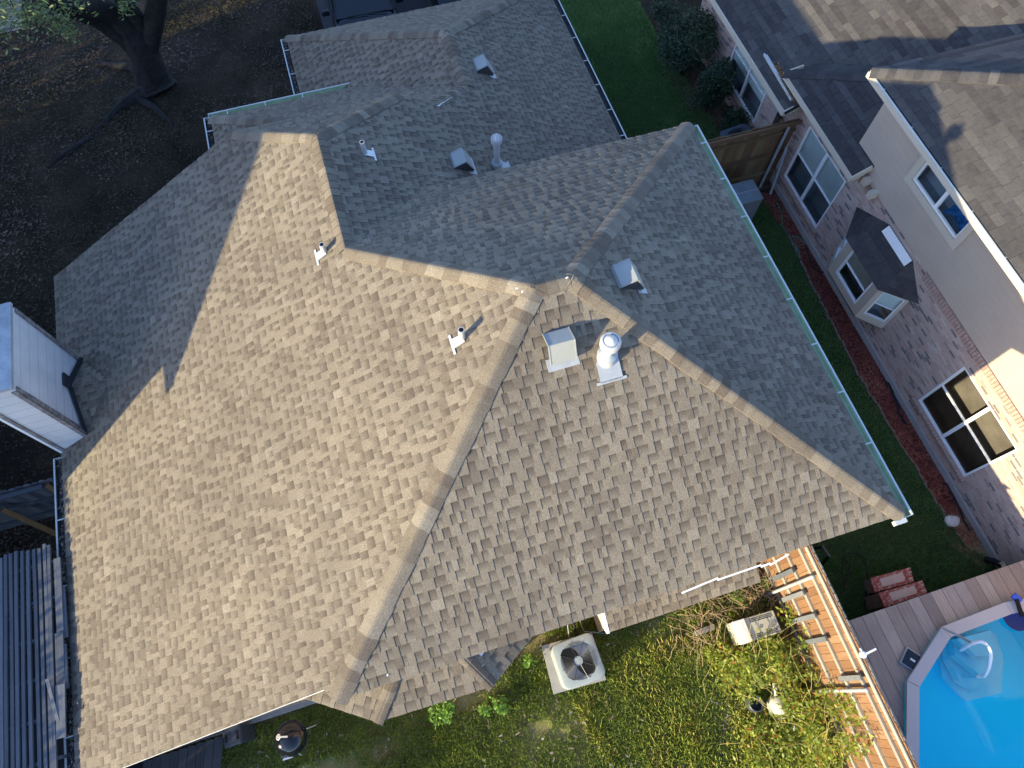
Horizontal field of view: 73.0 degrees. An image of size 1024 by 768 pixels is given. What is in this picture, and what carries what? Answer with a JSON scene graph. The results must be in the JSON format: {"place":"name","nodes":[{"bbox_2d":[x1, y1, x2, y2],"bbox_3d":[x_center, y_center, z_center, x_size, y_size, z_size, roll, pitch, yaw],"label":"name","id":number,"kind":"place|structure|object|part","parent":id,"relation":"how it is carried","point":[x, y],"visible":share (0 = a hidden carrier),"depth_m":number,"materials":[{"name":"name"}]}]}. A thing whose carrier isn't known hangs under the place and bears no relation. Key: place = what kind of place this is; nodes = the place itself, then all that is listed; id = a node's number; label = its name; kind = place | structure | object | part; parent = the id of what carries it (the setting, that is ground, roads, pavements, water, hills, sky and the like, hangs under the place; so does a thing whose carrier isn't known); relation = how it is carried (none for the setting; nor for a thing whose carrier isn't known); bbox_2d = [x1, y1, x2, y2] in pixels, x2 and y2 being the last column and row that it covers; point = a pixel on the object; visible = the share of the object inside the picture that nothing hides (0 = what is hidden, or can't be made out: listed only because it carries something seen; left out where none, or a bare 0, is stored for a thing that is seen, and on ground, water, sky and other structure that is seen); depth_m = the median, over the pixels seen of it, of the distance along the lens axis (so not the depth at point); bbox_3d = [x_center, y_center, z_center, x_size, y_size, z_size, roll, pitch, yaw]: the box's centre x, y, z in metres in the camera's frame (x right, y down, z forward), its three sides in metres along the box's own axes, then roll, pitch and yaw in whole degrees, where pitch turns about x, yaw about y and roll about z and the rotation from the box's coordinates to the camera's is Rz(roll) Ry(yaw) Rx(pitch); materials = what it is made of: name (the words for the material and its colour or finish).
{"place":"outdoors","nodes":[
{"label":"outdoors","id":0,"kind":"place"},
{"bbox_2d":[0,0,21,32],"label":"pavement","id":1,"kind":"structure","parent":0,"point":[14,29],"depth_m":21.07,"materials":[{"name":"grey concrete"}]},
{"bbox_2d":[0,516,147,767],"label":"patio","id":2,"kind":"structure","parent":0,"point":[60,750],"depth_m":13.73,"materials":[{"name":"grey wood"}]},
{"bbox_2d":[0,543,68,767],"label":"pergola","id":3,"kind":"object","parent":2,"relation":"on","point":[52,693],"visible":1,"depth_m":11.18,"materials":[{"name":"grey wood"}]},
{"bbox_2d":[316,0,431,28],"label":"driveway","id":4,"kind":"structure","parent":0,"point":[401,7],"depth_m":21.30,"materials":[{"name":"concrete"}]},
{"bbox_2d":[322,0,402,26],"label":"parked car","id":5,"kind":"object","parent":4,"relation":"on","point":[343,12],"visible":0.33,"depth_m":19.60,"materials":[{"name":"black paint"}]},
{"bbox_3d":[-5.328,-11.771,19.941,0.190,0.500,3.120,-14,66,-6],"label":"side window","id":6,"kind":"part","parent":5,"relation":"part of","materials":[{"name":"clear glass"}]},
{"bbox_2d":[0,0,834,759],"bbox_3d":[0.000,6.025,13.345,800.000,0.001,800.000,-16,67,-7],"label":"ground","id":7,"kind":"structure","parent":0,"point":[222,68],"depth_m":19.35,"materials":[{"name":"brown soil"}]},
{"bbox_2d":[0,478,55,536],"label":"side fence","id":8,"kind":"object","parent":7,"relation":"on","point":[31,504],"visible":0.6,"depth_m":13.79,"materials":[{"name":"grey wood"}]},
{"bbox_2d":[0,0,176,173],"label":"oak tree","id":9,"kind":"object","parent":7,"relation":"on","point":[132,30],"visible":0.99,"depth_m":17.74,"materials":[{"name":"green plant"}]},
{"bbox_2d":[0,0,316,490],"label":"leaf litter","id":10,"kind":"object","parent":7,"relation":"on","point":[64,225],"visible":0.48,"depth_m":19.26,"materials":[{"name":"brown plant"}]},
{"bbox_2d":[0,0,316,335],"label":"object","id":11,"kind":"structure","parent":7,"relation":"on","point":[122,126],"depth_m":19.29,"materials":[{"name":"plant"}]},
{"bbox_2d":[648,0,692,51],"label":"holly bush","id":12,"kind":"object","parent":7,"relation":"on","point":[661,9],"visible":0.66,"depth_m":19.73,"materials":[{"name":"green plant"}]},
{"bbox_2d":[653,50,771,190],"bbox_3d":[5.568,-7.497,19.436,1.400,0.001,5.550,-16,67,-7],"label":"front bed","id":13,"kind":"object","parent":7,"relation":"on","point":[711,108],"visible":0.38,"depth_m":19.69,"materials":[{"name":"green plant"}]},
{"bbox_2d":[657,1,719,75],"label":"holly bush","id":14,"kind":"object","parent":13,"relation":"on","point":[680,44],"visible":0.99,"depth_m":19.01,"materials":[{"name":"green plant"}]},
{"bbox_2d":[689,55,736,110],"bbox_3d":[5.495,-7.988,18.723,0.958,1.720,1.337,39,71,16],"label":"holly bush","id":15,"kind":"object","parent":13,"relation":"on","point":[713,86],"visible":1,"depth_m":18.33,"materials":[{"name":"green plant"}]},
{"bbox_2d":[719,103,751,130],"bbox_3d":[6.015,-7.141,18.810,0.847,0.868,0.940,-16,67,-7],"label":"holly bush","id":16,"kind":"object","parent":13,"relation":"on","point":[732,119],"visible":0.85,"depth_m":18.62,"materials":[{"name":"green plant"}]},
{"bbox_2d":[720,123,751,136],"bbox_3d":[5.972,-6.246,18.377,0.860,0.824,0.860,-21,67,-9],"label":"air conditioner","id":17,"kind":"object","parent":13,"relation":"on","point":[737,129],"visible":0.12,"depth_m":18.14,"materials":[{"name":"metal"}]},
{"bbox_2d":[772,112,780,123],"bbox_3d":[6.628,-6.451,17.703,0.040,2.300,0.140,-16,67,-7],"label":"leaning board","id":18,"kind":"object","parent":13,"relation":"on","point":[777,117],"depth_m":17.27,"materials":[{"name":"brown wood"}]},
{"bbox_2d":[691,0,1023,568],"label":"two storey house","id":19,"kind":"structure","parent":7,"relation":"on","point":[899,187],"depth_m":14.47,"materials":[{"name":"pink brick"}]},
{"bbox_2d":[726,44,765,122],"bbox_3d":[6.344,-8.203,18.198,0.279,1.720,1.860,-16,67,-7],"label":"window","id":20,"kind":"structure","parent":19,"relation":"in","point":[748,85],"depth_m":18.68,"materials":[{"name":"glass"}]},
{"bbox_2d":[763,53,792,100],"bbox_3d":[6.235,-7.190,16.174,0.110,0.225,1.382,-19,67,-8],"label":"gutter piece","id":21,"kind":"object","parent":19,"relation":"on","point":[775,72],"visible":1,"depth_m":16.17,"materials":[{"name":"white metal"}]},
{"bbox_2d":[770,61,797,102],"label":"roof leaves","id":22,"kind":"object","parent":19,"relation":"on","point":[780,74],"visible":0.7,"depth_m":16.20,"materials":[{"name":"brown plant"}]},
{"bbox_2d":[784,126,845,227],"bbox_3d":[7.407,-5.007,16.755,0.279,1.720,1.760,-16,67,-7],"label":"window","id":23,"kind":"structure","parent":19,"relation":"in","point":[818,181],"depth_m":16.83,"materials":[{"name":"glass"}]},
{"bbox_2d":[827,234,908,328],"bbox_3d":[7.962,-2.465,15.629,0.579,1.320,2.240,-16,67,-7],"label":"bay window","id":24,"kind":"structure","parent":19,"relation":"in","point":[860,294],"depth_m":15.66,"materials":[{"name":"beige paint"}]},
{"bbox_2d":[913,162,968,238],"bbox_3d":[8.255,-3.606,12.941,0.279,0.920,1.522,-16,67,-7],"label":"window","id":25,"kind":"structure","parent":19,"relation":"in","point":[927,177],"depth_m":13.38,"materials":[{"name":"white paint"}]},
{"bbox_2d":[918,366,1017,476],"bbox_3d":[9.365,0.766,14.148,0.279,1.720,1.840,-16,67,-7],"label":"window","id":26,"kind":"structure","parent":19,"relation":"in","point":[976,435],"depth_m":14.36,"materials":[{"name":"white paint"}]},
{"bbox_2d":[761,190,983,547],"bbox_3d":[8.204,-0.774,16.402,0.640,0.001,9.800,-16,67,-7],"label":"mulch bed","id":27,"kind":"object","parent":7,"relation":"on","point":[816,278],"visible":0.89,"depth_m":16.25,"materials":[{"name":"brown wood"}]},
{"bbox_2d":[769,145,787,194],"bbox_3d":[6.802,-5.440,17.669,0.068,1.482,0.320,-12,66,-5],"label":"loose pipe","id":28,"kind":"object","parent":27,"relation":"on","point":[779,168],"visible":1,"depth_m":17.60,"materials":[{"name":"grey metal"}]},
{"bbox_2d":[776,202,805,253],"bbox_3d":[7.134,-4.035,17.845,0.289,0.035,1.639,-18,67,-8],"label":"garden hose","id":29,"kind":"object","parent":27,"relation":"on","point":[787,233],"visible":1,"depth_m":17.73,"materials":[{"name":"green rubber"}]},
{"bbox_2d":[805,245,823,272],"bbox_3d":[7.581,-3.115,17.415,0.353,0.035,0.917,-32,70,-13],"label":"black cable","id":30,"kind":"object","parent":27,"relation":"on","point":[811,262],"visible":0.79,"depth_m":17.37,"materials":[{"name":"black rubber"}]},
{"bbox_2d":[787,234,967,546],"bbox_3d":[8.188,-0.177,16.110,0.307,0.060,8.311,-16,67,-7],"label":"bed edging","id":31,"kind":"object","parent":27,"relation":"on","point":[860,376],"visible":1,"depth_m":16.04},
{"bbox_2d":[886,381,905,423],"bbox_3d":[8.832,0.288,15.878,0.254,0.049,1.348,-7,66,-3],"label":"black hose","id":32,"kind":"object","parent":27,"relation":"on","point":[896,402],"visible":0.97,"depth_m":15.80,"materials":[{"name":"black rubber"}]},
{"bbox_2d":[944,515,959,526],"bbox_3d":[9.330,2.907,14.674,0.339,0.180,0.246,4,66,2],"label":"rock","id":33,"kind":"object","parent":27,"relation":"on","point":[952,520],"visible":1,"depth_m":14.61,"materials":[{"name":"grey stone"}]},
{"bbox_2d":[946,483,970,530],"bbox_3d":[9.553,2.630,14.832,0.070,0.039,1.064,-10,66,-5],"label":"drain hose","id":34,"kind":"object","parent":27,"relation":"on","point":[959,509],"visible":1,"depth_m":14.81,"materials":[{"name":"black plastic"}]},
{"bbox_2d":[904,599,1023,767],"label":"swimming pool","id":35,"kind":"structure","parent":7,"relation":"on","point":[945,726],"depth_m":12.96,"materials":[{"name":"blue liquid"}]},
{"bbox_2d":[938,627,1003,700],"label":"pool steps","id":36,"kind":"structure","parent":35,"relation":"on","point":[970,667],"depth_m":13.02,"materials":[{"name":"plastic"}]},
{"bbox_2d":[1003,593,1023,630],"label":"leaf net","id":37,"kind":"object","parent":35,"relation":"on","point":[1014,621],"visible":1,"depth_m":12.78,"materials":[{"name":"blue plastic"}]},
{"bbox_2d":[430,0,460,5],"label":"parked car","id":38,"kind":"object","parent":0,"point":[436,2],"depth_m":20.00,"materials":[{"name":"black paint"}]},
{"bbox_2d":[0,0,912,767],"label":"brick house","id":39,"kind":"structure","parent":0,"point":[482,352],"depth_m":10.06,"materials":[{"name":"beige"}]},
{"bbox_2d":[54,42,412,767],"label":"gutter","id":40,"kind":"object","parent":39,"relation":"on","point":[62,510],"visible":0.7,"depth_m":12.02,"materials":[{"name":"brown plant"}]},
{"bbox_2d":[159,563,848,767],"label":"back lawn","id":41,"kind":"structure","parent":0,"point":[537,729],"depth_m":13.14,"materials":[{"name":"plant"}]},
{"bbox_2d":[143,737,222,767],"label":"deck","id":42,"kind":"structure","parent":41,"relation":"on","point":[207,754],"depth_m":12.63,"materials":[{"name":"grey wood"}]},
{"bbox_2d":[222,723,256,748],"bbox_3d":[-4.959,6.410,12.648,0.314,0.930,0.333,-16,67,-7],"label":"waste bin","id":43,"kind":"object","parent":41,"relation":"on","point":[237,734],"visible":0.93,"depth_m":12.29,"materials":[{"name":"grey plastic"}]},
{"bbox_2d":[274,720,315,760],"bbox_3d":[-3.950,6.440,12.581,0.612,0.972,0.626,-16,67,-7],"label":"kettle grill","id":44,"kind":"object","parent":41,"relation":"on","point":[290,738],"visible":1,"depth_m":12.23,"materials":[{"name":"black metal"}]},
{"bbox_2d":[426,699,455,728],"bbox_3d":[-1.317,6.186,13.094,0.642,0.306,0.546,-16,67,-7],"label":"leafy weed","id":45,"kind":"object","parent":41,"relation":"on","point":[445,707],"visible":0.94,"depth_m":13.05,"materials":[{"name":"green plant"}]},
{"bbox_2d":[478,700,491,717],"bbox_3d":[-0.526,6.184,13.132,0.265,0.238,0.286,-16,67,-7],"label":"leafy weed","id":46,"kind":"object","parent":41,"relation":"on","point":[485,711],"visible":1,"depth_m":13.09,"materials":[{"name":"green plant"}]},
{"bbox_2d":[485,695,509,716],"bbox_3d":[-0.254,6.071,13.146,0.462,0.303,0.362,24,68,10],"label":"leafy weed","id":47,"kind":"object","parent":41,"relation":"on","point":[502,711],"visible":1,"depth_m":13.08,"materials":[{"name":"green plant"}]},
{"bbox_2d":[222,601,836,767],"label":"lawn leaves","id":48,"kind":"object","parent":41,"relation":"on","point":[612,716],"visible":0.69,"depth_m":13.10,"materials":[{"name":"brown plant"}]},
{"bbox_2d":[522,653,537,667],"bbox_3d":[0.312,5.387,13.455,0.288,0.303,0.282,-42,72,-17],"label":"leafy weed","id":49,"kind":"object","parent":41,"relation":"on","point":[527,660],"visible":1,"depth_m":13.43,"materials":[{"name":"green plant"}]},
{"bbox_2d":[541,632,605,693],"bbox_3d":[1.199,5.451,13.536,1.049,0.100,0.905,-13,66,-6],"label":"concrete pad","id":50,"kind":"object","parent":41,"relation":"on","point":[557,687],"visible":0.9,"depth_m":13.42,"materials":[{"name":"grey concrete"}]},
{"bbox_2d":[551,622,604,689],"bbox_3d":[1.172,5.120,13.190,0.820,0.804,1.160,-17,67,-8],"label":"air conditioner","id":51,"kind":"object","parent":50,"relation":"on","point":[577,660],"visible":1,"depth_m":12.83,"materials":[{"name":"paint"}]},
{"bbox_2d":[567,621,650,663],"bbox_3d":[1.919,4.953,13.310,1.853,0.892,0.525,9,66,4],"label":"power cable","id":52,"kind":"object","parent":51,"relation":"attached to","point":[593,632],"visible":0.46,"depth_m":13.55,"materials":[{"name":"rubber"}]},
{"bbox_2d":[694,624,714,635],"bbox_3d":[3.815,4.878,13.718,0.394,0.090,0.100,-18,67,-8],"label":"timber block","id":53,"kind":"object","parent":41,"relation":"on","point":[709,628],"depth_m":13.68,"materials":[{"name":"brown wood"}]},
{"bbox_2d":[663,560,788,677],"bbox_3d":[4.306,4.150,13.725,3.286,0.800,2.160,-23,68,-10],"label":"dead brush","id":54,"kind":"object","parent":41,"relation":"on","point":[739,608],"visible":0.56,"depth_m":13.67,"materials":[{"name":"brown plant"}]},
{"bbox_2d":[727,589,744,605],"bbox_3d":[4.509,4.258,13.883,0.365,0.451,0.425,-16,67,-7],"label":"leafy weed","id":55,"kind":"object","parent":41,"relation":"on","point":[740,598],"visible":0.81,"depth_m":13.84,"materials":[{"name":"green plant"}]},
{"bbox_2d":[726,610,781,645],"bbox_3d":[4.690,4.774,13.518,0.866,0.670,0.456,-16,67,-7],"label":"equipment cabinet","id":56,"kind":"object","parent":41,"relation":"on","point":[738,633],"visible":0.97,"depth_m":13.25,"materials":[{"name":"beige plastic"}]},
{"bbox_2d":[757,576,770,589],"bbox_3d":[5.121,4.032,13.957,0.302,0.501,0.298,-16,67,-7],"label":"leafy weed","id":57,"kind":"object","parent":41,"relation":"on","point":[762,583],"visible":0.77,"depth_m":13.93,"materials":[{"name":"green plant"}]},
{"bbox_2d":[736,654,803,730],"bbox_3d":[4.835,5.894,13.171,0.877,0.400,1.617,-41,72,-17],"label":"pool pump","id":58,"kind":"object","parent":41,"relation":"on","point":[759,707],"visible":0.46,"depth_m":13.04,"materials":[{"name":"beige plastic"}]},
{"bbox_2d":[700,569,873,767],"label":"vine thicket","id":59,"kind":"object","parent":41,"relation":"on","point":[780,663],"visible":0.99,"depth_m":12.79,"materials":[{"name":"green plant"}]},
{"bbox_2d":[757,545,919,767],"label":"wooden fence","id":60,"kind":"object","parent":41,"relation":"on","point":[889,747],"visible":0.81,"depth_m":12.01,"materials":[{"name":"orange wood"}]},
{"bbox_2d":[859,648,876,657],"bbox_3d":[5.754,4.331,11.211,0.275,0.100,0.159,-16,67,-7],"label":"fence light","id":61,"kind":"object","parent":60,"relation":"on","point":[862,654],"visible":1,"depth_m":11.17,"materials":[{"name":"white plastic"}]},
{"bbox_2d":[559,0,997,686],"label":"side lawn","id":62,"kind":"structure","parent":0,"point":[882,438],"depth_m":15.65,"materials":[{"name":"green plant"}]},
{"bbox_2d":[731,179,763,220],"bbox_3d":[5.372,-4.363,17.390,1.390,1.152,0.640,-16,67,-7],"label":"metal box","id":63,"kind":"object","parent":62,"relation":"on","point":[749,195],"visible":0.32,"depth_m":16.95,"materials":[{"name":"grey metal"}]},
{"bbox_2d":[707,118,802,187],"bbox_3d":[4.845,-5.255,17.210,4.370,2.215,0.173,-16,67,-7],"label":"gate fence","id":64,"kind":"object","parent":62,"relation":"on","point":[755,154],"visible":0.32,"depth_m":17.05,"materials":[{"name":"brown wood"}]},
{"bbox_2d":[813,546,830,564],"bbox_3d":[6.330,3.468,14.123,0.074,0.475,0.400,-21,67,-9],"label":"drain elbow","id":65,"kind":"object","parent":62,"relation":"on","point":[826,558],"visible":0.82,"depth_m":14.00,"materials":[{"name":"black plastic"}]},
{"bbox_2d":[862,567,913,593],"bbox_3d":[7.603,3.993,14.012,0.906,0.412,0.276,-13,66,-6],"label":"wooden step","id":66,"kind":"object","parent":62,"relation":"on","point":[888,580],"visible":1,"depth_m":13.83,"materials":[{"name":"red paint"}]},
{"bbox_2d":[863,581,926,609],"bbox_3d":[7.582,4.196,13.745,0.955,0.732,0.286,-16,67,-7],"label":"wooden step","id":67,"kind":"object","parent":62,"relation":"on","point":[894,595],"visible":0.94,"depth_m":13.42,"materials":[{"name":"red paint"}]},
{"bbox_2d":[824,560,1023,734],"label":"pool deck","id":68,"kind":"structure","parent":62,"relation":"on","point":[890,634],"depth_m":12.80,"materials":[{"name":"grey wood"}]},
{"bbox_2d":[788,586,836,647],"bbox_3d":[5.610,4.354,12.934,0.200,1.700,1.062,-16,67,-7],"label":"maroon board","id":69,"kind":"object","parent":68,"relation":"attached to","point":[816,612],"visible":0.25,"depth_m":12.87,"materials":[{"name":"brown wood"}]},
{"bbox_2d":[899,647,920,670],"bbox_3d":[7.211,4.979,12.477,0.340,0.058,0.340,33,70,14],"label":"skimmer box","id":70,"kind":"object","parent":68,"relation":"on","point":[910,658],"visible":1,"depth_m":12.47,"materials":[{"name":"black plastic"}]},
{"bbox_2d":[943,514,992,566],"bbox_3d":[9.540,3.317,14.550,0.740,0.001,1.270,-16,67,-7],"label":"bare patch","id":71,"kind":"object","parent":62,"relation":"on","point":[982,551],"visible":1,"depth_m":14.52,"materials":[{"name":"beige soil"}]},
{"bbox_2d":[941,509,993,568],"bbox_3d":[9.545,3.294,14.538,0.889,0.018,1.407,-16,67,-7],"label":"straw","id":72,"kind":"object","parent":71,"relation":"on","point":[975,544],"visible":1,"depth_m":14.50,"materials":[{"name":"beige plant"}]}
]}

